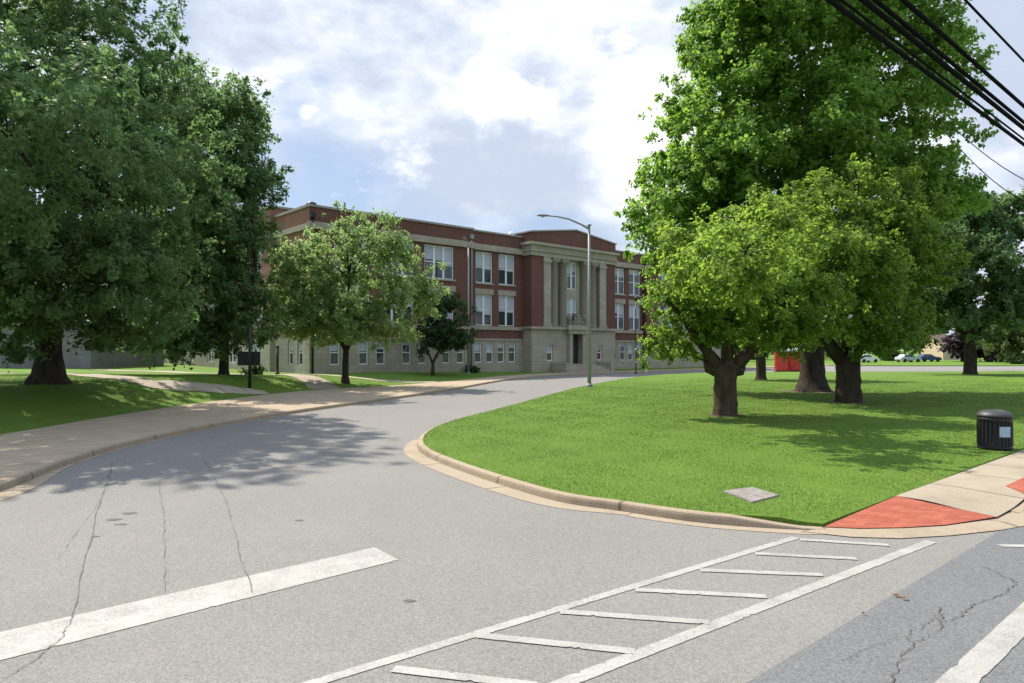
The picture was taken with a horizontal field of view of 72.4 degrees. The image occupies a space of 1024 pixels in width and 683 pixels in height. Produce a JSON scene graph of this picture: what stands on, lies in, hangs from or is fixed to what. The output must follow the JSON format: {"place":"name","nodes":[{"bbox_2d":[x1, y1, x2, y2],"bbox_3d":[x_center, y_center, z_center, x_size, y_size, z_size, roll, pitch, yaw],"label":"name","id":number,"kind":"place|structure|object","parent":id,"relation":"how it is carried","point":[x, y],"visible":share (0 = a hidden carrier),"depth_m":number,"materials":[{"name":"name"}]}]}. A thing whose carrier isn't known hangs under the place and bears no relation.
{"place":"outdoors","nodes":[
{"label":"outdoors","id":0,"kind":"place"},
{"bbox_2d":[0,373,268,393],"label":"path","id":1,"kind":"structure","parent":0,"point":[182,385],"depth_m":35.19,"materials":[{"name":"concrete"}]},
{"bbox_2d":[93,369,340,388],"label":"path","id":2,"kind":"structure","parent":0,"point":[312,382],"depth_m":45.96,"materials":[{"name":"concrete"}]},
{"bbox_2d":[314,374,438,382],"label":"path","id":3,"kind":"structure","parent":0,"point":[386,380],"depth_m":50.78,"materials":[{"name":"concrete"}]},
{"bbox_2d":[0,360,773,433],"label":"lawn","id":4,"kind":"structure","parent":0,"point":[56,411],"depth_m":31.87,"materials":[{"name":"green plant"}]},
{"bbox_2d":[0,322,163,368],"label":"grey annex","id":5,"kind":"object","parent":4,"relation":"on","point":[87,359],"visible":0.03,"depth_m":63.20,"materials":[{"name":"concrete"}]},
{"bbox_2d":[0,0,246,384],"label":"oak tree","id":6,"kind":"object","parent":4,"relation":"on","point":[49,246],"visible":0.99,"depth_m":25.02,"materials":[{"name":"green plant"}]},
{"bbox_2d":[106,46,294,374],"bbox_3d":[-19.359,-7.794,43.346,12.382,20.211,12.148,0,-1,0],"label":"dark shade tree","id":7,"kind":"object","parent":4,"relation":"on","point":[228,295],"visible":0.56,"depth_m":41.47,"materials":[{"name":"green plant"}]},
{"bbox_2d":[238,323,259,387],"bbox_3d":[-14.589,0.826,38.762,1.218,3.652,0.265,0,-1,-6],"label":"notice sign","id":8,"kind":"object","parent":4,"relation":"on","point":[249,358],"visible":0.94,"depth_m":38.76,"materials":[{"name":"black metal"}]},
{"bbox_2d":[237,364,267,374],"bbox_3d":[-19.591,2.319,53.184,1.900,1.444,1.853,0,-1,22],"label":"bush","id":9,"kind":"object","parent":4,"relation":"on","point":[258,370],"visible":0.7,"depth_m":52.87,"materials":[{"name":"green plant"}]},
{"bbox_2d":[275,345,279,373],"bbox_3d":[-18.090,1.465,53.986,0.340,2.380,0.323,0,-1,0],"label":"post","id":10,"kind":"object","parent":4,"relation":"on","point":[277,360],"visible":0.84,"depth_m":53.90,"materials":[{"name":"black metal"}]},
{"bbox_2d":[256,199,450,383],"bbox_3d":[-10.339,-3.139,45.968,12.789,12.239,8.099,0,-1,0],"label":"honey locust tree","id":11,"kind":"object","parent":4,"relation":"on","point":[306,311],"visible":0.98,"depth_m":44.97,"materials":[{"name":"green plant"}]},
{"bbox_2d":[160,201,722,373],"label":"school building","id":12,"kind":"structure","parent":4,"relation":"on","point":[528,295],"depth_m":72.39,"materials":[{"name":"red brick"}]},
{"bbox_2d":[289,341,291,364],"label":"window","id":13,"kind":"structure","parent":12,"relation":"in","point":[290,342],"depth_m":60.15,"materials":[{"name":"grey glass"}]},
{"bbox_2d":[299,341,301,364],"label":"window","id":14,"kind":"structure","parent":12,"relation":"in","point":[300,345],"depth_m":58.69,"materials":[{"name":"grey glass"}]},
{"bbox_2d":[330,343,338,364],"bbox_3d":[-14.933,0.938,58.713,0.950,2.050,0.110,1,-1,-42],"label":"window","id":15,"kind":"structure","parent":12,"relation":"in","point":[334,350],"depth_m":58.74,"materials":[{"name":"grey glass"}]},
{"bbox_2d":[334,237,368,272],"bbox_3d":[-13.738,-7.524,59.874,3.400,3.100,0.110,1,-1,-42],"label":"window","id":16,"kind":"structure","parent":12,"relation":"in","point":[335,247],"depth_m":59.34,"materials":[{"name":"grey glass"}]},
{"bbox_2d":[359,341,367,364],"bbox_3d":[-12.916,0.960,60.502,0.950,2.050,0.110,1,-1,-42],"label":"window","id":17,"kind":"structure","parent":12,"relation":"in","point":[363,347],"depth_m":60.57,"materials":[{"name":"grey glass"}]},
{"bbox_2d":[376,341,384,363],"bbox_3d":[-11.643,0.973,61.634,0.950,2.050,0.110,1,-1,-42],"label":"window","id":18,"kind":"structure","parent":12,"relation":"in","point":[380,354],"depth_m":61.68,"materials":[{"name":"white paint"}]},
{"bbox_2d":[381,291,412,322],"bbox_3d":[-10.335,-3.237,62.847,3.400,3.100,0.110,1,-1,-42],"label":"window","id":19,"kind":"structure","parent":12,"relation":"in","point":[391,312],"depth_m":62.96,"materials":[{"name":"white glass"}]},
{"bbox_2d":[382,241,412,275],"bbox_3d":[-10.335,-7.487,62.899,3.400,3.100,0.110,1,-1,-42],"label":"window","id":20,"kind":"structure","parent":12,"relation":"in","point":[401,273],"depth_m":63.15,"materials":[{"name":"white paint"}]},
{"bbox_2d":[402,341,410,363],"bbox_3d":[-9.624,0.995,63.426,0.950,2.050,0.110,1,-1,-42],"label":"window","id":21,"kind":"structure","parent":12,"relation":"in","point":[406,347],"depth_m":63.49,"materials":[{"name":"grey glass"}]},
{"bbox_2d":[418,341,425,363],"bbox_3d":[-8.354,1.009,64.551,0.950,2.050,0.110,1,-1,-42],"label":"window","id":22,"kind":"structure","parent":12,"relation":"in","point":[422,360],"depth_m":64.57,"materials":[{"name":"grey glass"}]},
{"bbox_2d":[424,244,452,279],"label":"window","id":23,"kind":"structure","parent":12,"relation":"in","point":[440,254],"depth_m":65.95,"materials":[{"name":"grey glass"}]},
{"bbox_2d":[442,349,449,362],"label":"window","id":24,"kind":"structure","parent":12,"relation":"in","point":[446,355],"depth_m":66.45,"materials":[{"name":"grey glass"}]},
{"bbox_2d":[457,350,463,362],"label":"window","id":25,"kind":"structure","parent":12,"relation":"in","point":[460,354],"depth_m":67.57,"materials":[{"name":"white glass"}]},
{"bbox_2d":[475,342,480,362],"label":"window","id":26,"kind":"structure","parent":12,"relation":"in","point":[477,344],"depth_m":69.54,"materials":[{"name":"grey glass"}]},
{"bbox_2d":[476,251,491,283],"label":"window","id":27,"kind":"structure","parent":12,"relation":"in","point":[483,259],"depth_m":70.09,"materials":[{"name":"grey glass"}]},
{"bbox_2d":[476,294,491,325],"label":"window","id":28,"kind":"structure","parent":12,"relation":"in","point":[483,302],"depth_m":70.17,"materials":[{"name":"grey glass"}]},
{"bbox_2d":[486,342,492,361],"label":"window","id":29,"kind":"structure","parent":12,"relation":"in","point":[489,345],"depth_m":70.57,"materials":[{"name":"grey glass"}]},
{"bbox_2d":[498,342,503,361],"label":"window","id":30,"kind":"structure","parent":12,"relation":"in","point":[500,344],"depth_m":71.54,"materials":[{"name":"grey glass"}]},
{"bbox_2d":[499,254,513,284],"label":"window","id":31,"kind":"structure","parent":12,"relation":"in","point":[506,262],"depth_m":72.10,"materials":[{"name":"grey glass"}]},
{"bbox_2d":[499,296,513,325],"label":"window","id":32,"kind":"structure","parent":12,"relation":"in","point":[506,303],"depth_m":72.05,"materials":[{"name":"grey glass"}]},
{"bbox_2d":[509,342,514,361],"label":"window","id":33,"kind":"structure","parent":12,"relation":"in","point":[511,344],"depth_m":72.54,"materials":[{"name":"grey glass"}]},
{"bbox_2d":[547,345,551,360],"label":"window","id":34,"kind":"structure","parent":12,"relation":"in","point":[549,347],"depth_m":74.41,"materials":[{"name":"grey glass"}]},
{"bbox_2d":[567,262,575,289],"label":"window","id":35,"kind":"structure","parent":12,"relation":"in","point":[571,267],"depth_m":77.43,"materials":[{"name":"grey glass"}]},
{"bbox_2d":[567,299,575,324],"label":"window","id":36,"kind":"structure","parent":12,"relation":"in","point":[571,303],"depth_m":77.39,"materials":[{"name":"grey glass"}]},
{"bbox_2d":[573,335,577,363],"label":"door","id":37,"kind":"structure","parent":12,"relation":"in","point":[575,337],"depth_m":77.37,"materials":[{"name":"paint"}]},
{"bbox_2d":[615,268,623,293],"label":"window","id":38,"kind":"structure","parent":12,"relation":"in","point":[619,273],"depth_m":84.15,"materials":[{"name":"white glass"}]},
{"bbox_2d":[615,303,623,329],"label":"window","id":39,"kind":"structure","parent":12,"relation":"in","point":[619,308],"depth_m":84.09,"materials":[{"name":"grey glass"}]},
{"bbox_2d":[620,343,624,359],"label":"window","id":40,"kind":"structure","parent":12,"relation":"in","point":[622,345],"depth_m":84.42,"materials":[{"name":"grey glass"}]},
{"bbox_2d":[628,343,632,359],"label":"window","id":41,"kind":"structure","parent":12,"relation":"in","point":[630,353],"depth_m":85.41,"materials":[{"name":"white glass"}]},
{"bbox_2d":[629,270,638,295],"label":"window","id":42,"kind":"structure","parent":12,"relation":"in","point":[633,274],"depth_m":85.85,"materials":[{"name":"grey glass"}]},
{"bbox_2d":[629,304,639,329],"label":"window","id":43,"kind":"structure","parent":12,"relation":"in","point":[631,307],"depth_m":85.77,"materials":[{"name":"grey glass"}]},
{"bbox_2d":[411,284,480,374],"bbox_3d":[-5.898,-0.988,60.861,6.483,8.054,5.328,0,-1,0],"label":"round tree","id":44,"kind":"object","parent":4,"relation":"on","point":[438,338],"visible":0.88,"depth_m":60.20,"materials":[{"name":"green plant"}]},
{"bbox_2d":[462,237,470,373],"bbox_3d":[-4.230,-3.239,64.551,0.400,12.610,1.450,0,-1,20],"label":"street lamp","id":45,"kind":"object","parent":4,"relation":"on","point":[468,359],"visible":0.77,"depth_m":64.96,"materials":[{"name":"metal"}]},
{"bbox_2d":[465,365,480,372],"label":"bush","id":46,"kind":"object","parent":4,"relation":"on","point":[474,369],"visible":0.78,"depth_m":66.72,"materials":[{"name":"green plant"}]},
{"bbox_2d":[723,333,750,356],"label":"distant tree","id":47,"kind":"object","parent":4,"relation":"on","point":[737,348],"visible":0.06,"depth_m":120.50,"materials":[{"name":"green plant"}]},
{"bbox_2d":[0,366,773,480],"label":"sidewalk","id":48,"kind":"structure","parent":0,"point":[23,451],"depth_m":23.85,"materials":[{"name":"concrete"}]},
{"bbox_2d":[0,369,1023,682],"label":"driveway","id":49,"kind":"structure","parent":0,"point":[470,557],"depth_m":8.12,"materials":[{"name":"grey asphalt"}]},
{"bbox_2d":[0,463,74,500],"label":"gutter","id":50,"kind":"object","parent":49,"relation":"on","point":[23,487],"visible":1,"depth_m":12.88,"materials":[{"name":"concrete"}]},
{"bbox_2d":[72,466,111,615],"bbox_3d":[-6.486,2.621,10.987,0.070,0.001,10.098,0,-1,-28],"label":"road crack","id":51,"kind":"object","parent":49,"relation":"on","point":[88,547],"visible":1,"depth_m":8.84,"materials":[{"name":"grey asphalt"}]},
{"bbox_2d":[0,547,397,659],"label":"stop line","id":52,"kind":"object","parent":49,"relation":"on","point":[29,639],"visible":1,"depth_m":6.86,"materials":[{"name":"white paint"}]},
{"bbox_2d":[205,460,251,591],"bbox_3d":[-4.772,2.628,11.559,0.114,0.001,9.711,0,-1,-26],"label":"road crack","id":53,"kind":"object","parent":49,"relation":"on","point":[234,530],"visible":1,"depth_m":9.19,"materials":[{"name":"grey asphalt"}]},
{"bbox_2d":[75,379,515,462],"bbox_3d":[-5.355,2.953,37.808,1.718,0.001,45.506,0,-1,13],"label":"gutter","id":54,"kind":"object","parent":49,"relation":"on","point":[225,425],"visible":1,"depth_m":21.29,"materials":[{"name":"concrete"}]},
{"bbox_2d":[0,365,828,490],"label":"kerb","id":55,"kind":"structure","parent":49,"relation":"on","point":[19,479],"depth_m":20.99,"materials":[{"name":"concrete"}]},
{"bbox_2d":[404,440,632,514],"bbox_3d":[-0.963,2.674,14.771,1.370,0.001,9.949,0,-1,-27],"label":"gutter","id":56,"kind":"object","parent":49,"relation":"on","point":[412,451],"visible":0.96,"depth_m":12.88,"materials":[{"name":"concrete"}]},
{"bbox_2d":[302,536,936,682],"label":"crosswalk","id":57,"kind":"structure","parent":49,"relation":"on","point":[619,661],"depth_m":6.45,"materials":[{"name":"white paint"}]},
{"bbox_2d":[634,296,636,373],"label":"lamp post","id":58,"kind":"object","parent":49,"relation":"on","point":[635,298],"visible":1,"depth_m":73.18,"materials":[{"name":"black metal"}]},
{"bbox_2d":[390,538,888,682],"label":"crosswalk","id":59,"kind":"structure","parent":49,"relation":"on","point":[442,674],"depth_m":6.45,"materials":[{"name":"white paint"}]},
{"bbox_2d":[417,371,893,529],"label":"kerb","id":60,"kind":"structure","parent":49,"relation":"on","point":[642,508],"depth_m":10.97,"materials":[{"name":"concrete"}]},
{"bbox_2d":[628,513,821,533],"bbox_3d":[3.029,2.615,9.981,2.830,0.001,0.457,0,-1,22],"label":"gutter","id":61,"kind":"object","parent":49,"relation":"on","point":[717,525],"visible":1,"depth_m":9.89,"materials":[{"name":"concrete"}]},
{"bbox_2d":[823,496,995,527],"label":"brick ramp","id":62,"kind":"structure","parent":49,"relation":"on","point":[897,511],"depth_m":10.31,"materials":[{"name":"red brick"}]},
{"bbox_2d":[803,511,1023,537],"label":"gutter","id":63,"kind":"object","parent":49,"relation":"on","point":[1009,520],"visible":1,"depth_m":9.70,"materials":[{"name":"concrete"}]},
{"bbox_2d":[1009,501,1023,512],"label":"kerb","id":64,"kind":"structure","parent":49,"relation":"on","point":[1019,508],"depth_m":10.88,"materials":[{"name":"concrete"}]},
{"bbox_2d":[0,0,1023,349],"label":"sky","id":65,"kind":"structure","parent":0,"point":[497,116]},
{"bbox_2d":[423,371,1023,526],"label":"lawn","id":66,"kind":"structure","parent":0,"point":[796,518],"depth_m":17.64,"materials":[{"name":"green plant"}]},
{"bbox_2d":[537,214,592,386],"bbox_3d":[3.240,-2.486,42.821,3.450,10.560,0.400,0,-1,-8],"label":"street lamp","id":67,"kind":"object","parent":66,"relation":"on","point":[589,384],"visible":0.96,"depth_m":42.94,"materials":[{"name":"metal"}]},
{"bbox_2d":[709,414,746,416],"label":"soil","id":68,"kind":"structure","parent":66,"relation":"on","point":[729,416],"depth_m":24.10,"materials":[{"name":"brown soil"}]},
{"bbox_2d":[635,182,858,415],"bbox_3d":[6.708,-1.479,22.124,6.859,8.365,13.080,0,-1,33],"label":"cherry tree","id":69,"kind":"object","parent":68,"relation":"on","point":[728,274],"visible":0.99,"depth_m":23.51,"materials":[{"name":"green plant"}]},
{"bbox_2d":[708,298,775,379],"bbox_3d":[19.878,-2.124,54.086,10.104,10.361,7.561,0,-1,0],"label":"lawn tree","id":70,"kind":"object","parent":66,"relation":"on","point":[760,367],"visible":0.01,"depth_m":53.68,"materials":[{"name":"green plant"}]},
{"bbox_2d":[723,487,778,502],"bbox_3d":[3.914,2.541,11.386,0.745,0.125,1.000,0,-1,-18],"label":"utility cover","id":71,"kind":"object","parent":66,"relation":"on","point":[751,494],"visible":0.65,"depth_m":11.34,"materials":[{"name":"concrete"}]},
{"bbox_2d":[780,390,834,392],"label":"soil","id":72,"kind":"structure","parent":66,"relation":"on","point":[807,392],"depth_m":36.77,"materials":[{"name":"brown soil"}]},
{"bbox_2d":[613,0,1000,391],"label":"maple tree","id":73,"kind":"object","parent":72,"relation":"on","point":[732,139],"visible":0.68,"depth_m":35.57,"materials":[{"name":"green plant"}]},
{"bbox_2d":[823,401,869,403],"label":"soil","id":74,"kind":"structure","parent":66,"relation":"on","point":[847,403],"depth_m":29.74,"materials":[{"name":"brown soil"}]},
{"bbox_2d":[762,153,974,403],"bbox_3d":[14.207,-2.760,29.904,10.223,11.053,7.517,0,-1,-24],"label":"cherry tree","id":75,"kind":"object","parent":74,"relation":"on","point":[897,249],"visible":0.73,"depth_m":28.98,"materials":[{"name":"green plant"}]},
{"bbox_2d":[886,178,1023,373],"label":"shade tree","id":76,"kind":"object","parent":66,"relation":"on","point":[989,243],"visible":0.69,"depth_m":65.44,"materials":[{"name":"green plant"}]},
{"bbox_2d":[976,409,1013,450],"bbox_3d":[11.500,2.090,16.676,0.745,0.930,0.745,0,-1,28],"label":"litter bin","id":77,"kind":"object","parent":66,"relation":"on","point":[994,429],"visible":1,"depth_m":16.40,"materials":[{"name":"black plastic"}]},
{"bbox_2d":[747,526,1023,682],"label":"road","id":78,"kind":"structure","parent":0,"point":[956,586],"depth_m":6.23,"materials":[{"name":"grey asphalt"}]},
{"bbox_2d":[889,607,943,682],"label":"road crack","id":79,"kind":"object","parent":78,"relation":"on","point":[892,675],"visible":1,"depth_m":5.85,"materials":[{"name":"black asphalt"}]},
{"bbox_2d":[935,602,1023,682],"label":"edge line","id":80,"kind":"object","parent":78,"relation":"on","point":[987,653],"visible":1,"depth_m":5.76,"materials":[{"name":"white paint"}]},
{"bbox_2d":[998,544,1023,546],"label":"crosswalk","id":81,"kind":"structure","parent":78,"relation":"on","point":[1012,545],"depth_m":8.91,"materials":[{"name":"white paint"}]},
{"bbox_2d":[750,366,1023,371],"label":"parking lot","id":82,"kind":"structure","parent":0,"point":[922,368],"depth_m":94.38,"materials":[{"name":"grey asphalt"}]},
{"bbox_2d":[774,349,788,371],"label":"portable toilet","id":83,"kind":"object","parent":82,"relation":"on","point":[779,366],"visible":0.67,"depth_m":78.95,"materials":[{"name":"red plastic"}]},
{"bbox_2d":[778,353,786,369],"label":"door","id":84,"kind":"structure","parent":83,"relation":"in","point":[781,366],"depth_m":78.91,"materials":[{"name":"red plastic"}]},
{"bbox_2d":[788,347,799,371],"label":"portable toilet","id":85,"kind":"object","parent":82,"relation":"on","point":[793,366],"visible":0.38,"depth_m":79.50,"materials":[{"name":"red plastic"}]},
{"bbox_2d":[791,352,798,369],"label":"door","id":86,"kind":"structure","parent":85,"relation":"in","point":[794,366],"depth_m":79.48,"materials":[{"name":"red plastic"}]},
{"bbox_2d":[755,355,1023,365],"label":"lawn","id":87,"kind":"structure","parent":0,"point":[829,361],"depth_m":121.34,"materials":[{"name":"green plant"}]},
{"bbox_2d":[825,336,871,357],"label":"distant tree","id":88,"kind":"object","parent":87,"relation":"on","point":[840,344],"visible":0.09,"depth_m":156.08,"materials":[{"name":"green plant"}]},
{"bbox_2d":[861,355,878,362],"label":"parked car","id":89,"kind":"object","parent":87,"relation":"on","point":[868,358],"visible":0.67,"depth_m":128.15,"materials":[{"name":"white paint"}]},
{"bbox_2d":[880,351,900,360],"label":"bush","id":90,"kind":"object","parent":87,"relation":"on","point":[895,354],"visible":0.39,"depth_m":139.16,"materials":[{"name":"green plant"}]},
{"bbox_2d":[894,354,921,361],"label":"parked car","id":91,"kind":"object","parent":87,"relation":"on","point":[904,357],"visible":0.83,"depth_m":130.23,"materials":[{"name":"silver metal"}]},
{"bbox_2d":[909,322,944,353],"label":"distant tree","id":92,"kind":"object","parent":87,"relation":"on","point":[926,326],"visible":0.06,"depth_m":167.24,"materials":[{"name":"green plant"}]},
{"bbox_2d":[917,354,941,361],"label":"parked car","id":93,"kind":"object","parent":87,"relation":"on","point":[930,357],"visible":0.83,"depth_m":133.18,"materials":[{"name":"blue paint"}]},
{"bbox_2d":[921,335,959,359],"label":"house","id":94,"kind":"structure","parent":87,"relation":"on","point":[933,350],"depth_m":150.48,"materials":[{"name":"beige"}]},
{"bbox_2d":[936,329,981,361],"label":"distant tree","id":95,"kind":"object","parent":87,"relation":"on","point":[954,345],"visible":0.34,"depth_m":133.92,"materials":[{"name":"purple plant"}]},
{"bbox_2d":[976,332,1004,361],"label":"distant tree","id":96,"kind":"object","parent":87,"relation":"on","point":[991,357],"visible":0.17,"depth_m":130.81,"materials":[{"name":"green plant"}]},
{"bbox_2d":[976,293,1023,363],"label":"rounded tree","id":97,"kind":"object","parent":87,"relation":"on","point":[1011,343],"visible":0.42,"depth_m":80.80,"materials":[{"name":"green plant"}]},
{"bbox_2d":[996,353,1023,363],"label":"bush","id":98,"kind":"object","parent":87,"relation":"on","point":[1017,361],"visible":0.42,"depth_m":117.80,"materials":[{"name":"green plant"}]},
{"bbox_2d":[896,450,1023,516],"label":"sidewalk","id":99,"kind":"structure","parent":0,"point":[983,489],"depth_m":11.90,"materials":[{"name":"concrete"}]},
{"bbox_2d":[1006,477,1023,492],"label":"brick ramp","id":100,"kind":"structure","parent":99,"relation":"on","point":[1017,485],"depth_m":12.17,"materials":[{"name":"red brick"}]},
{"bbox_3d":[28.769,-2.807,32.399,0.337,11.600,0.900,1,-1,-42],"label":"utility pole","id":101,"kind":"object","parent":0,"visible":0},
{"bbox_2d":[825,0,1023,146],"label":"overhead wire","id":102,"kind":"object","parent":101,"relation":"attached to","point":[866,27],"visible":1,"depth_m":13.59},
{"bbox_2d":[839,0,1023,139],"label":"overhead wire","id":103,"kind":"object","parent":101,"relation":"attached to","point":[848,5],"visible":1,"depth_m":13.88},
{"bbox_2d":[858,0,1023,130],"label":"overhead wire","id":104,"kind":"object","parent":101,"relation":"attached to","point":[885,17],"visible":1,"depth_m":14.34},
{"bbox_2d":[900,0,1023,108],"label":"overhead wire","id":105,"kind":"object","parent":101,"relation":"attached to","point":[934,27],"visible":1,"depth_m":15.54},
{"bbox_2d":[933,109,1023,179],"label":"overhead wire","id":106,"kind":"object","parent":101,"relation":"attached to","point":[985,154],"visible":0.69,"depth_m":37.66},
{"bbox_2d":[945,133,1023,201],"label":"overhead wire","id":107,"kind":"object","parent":101,"relation":"attached to","point":[987,175],"visible":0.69,"depth_m":37.72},
{"bbox_3d":[-28.811,-3.428,-18.719,0.337,11.600,0.900,1,-1,-42],"label":"utility pole","id":108,"kind":"object","parent":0,"visible":0},
{"bbox_2d":[871,0,1023,123],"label":"overhead wire","id":109,"kind":"object","parent":108,"relation":"attached to","point":[901,21],"visible":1,"depth_m":14.80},
{"bbox_2d":[964,0,1023,62],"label":"overhead wire","id":110,"kind":"object","parent":108,"relation":"attached to","point":[971,6],"visible":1,"depth_m":17.01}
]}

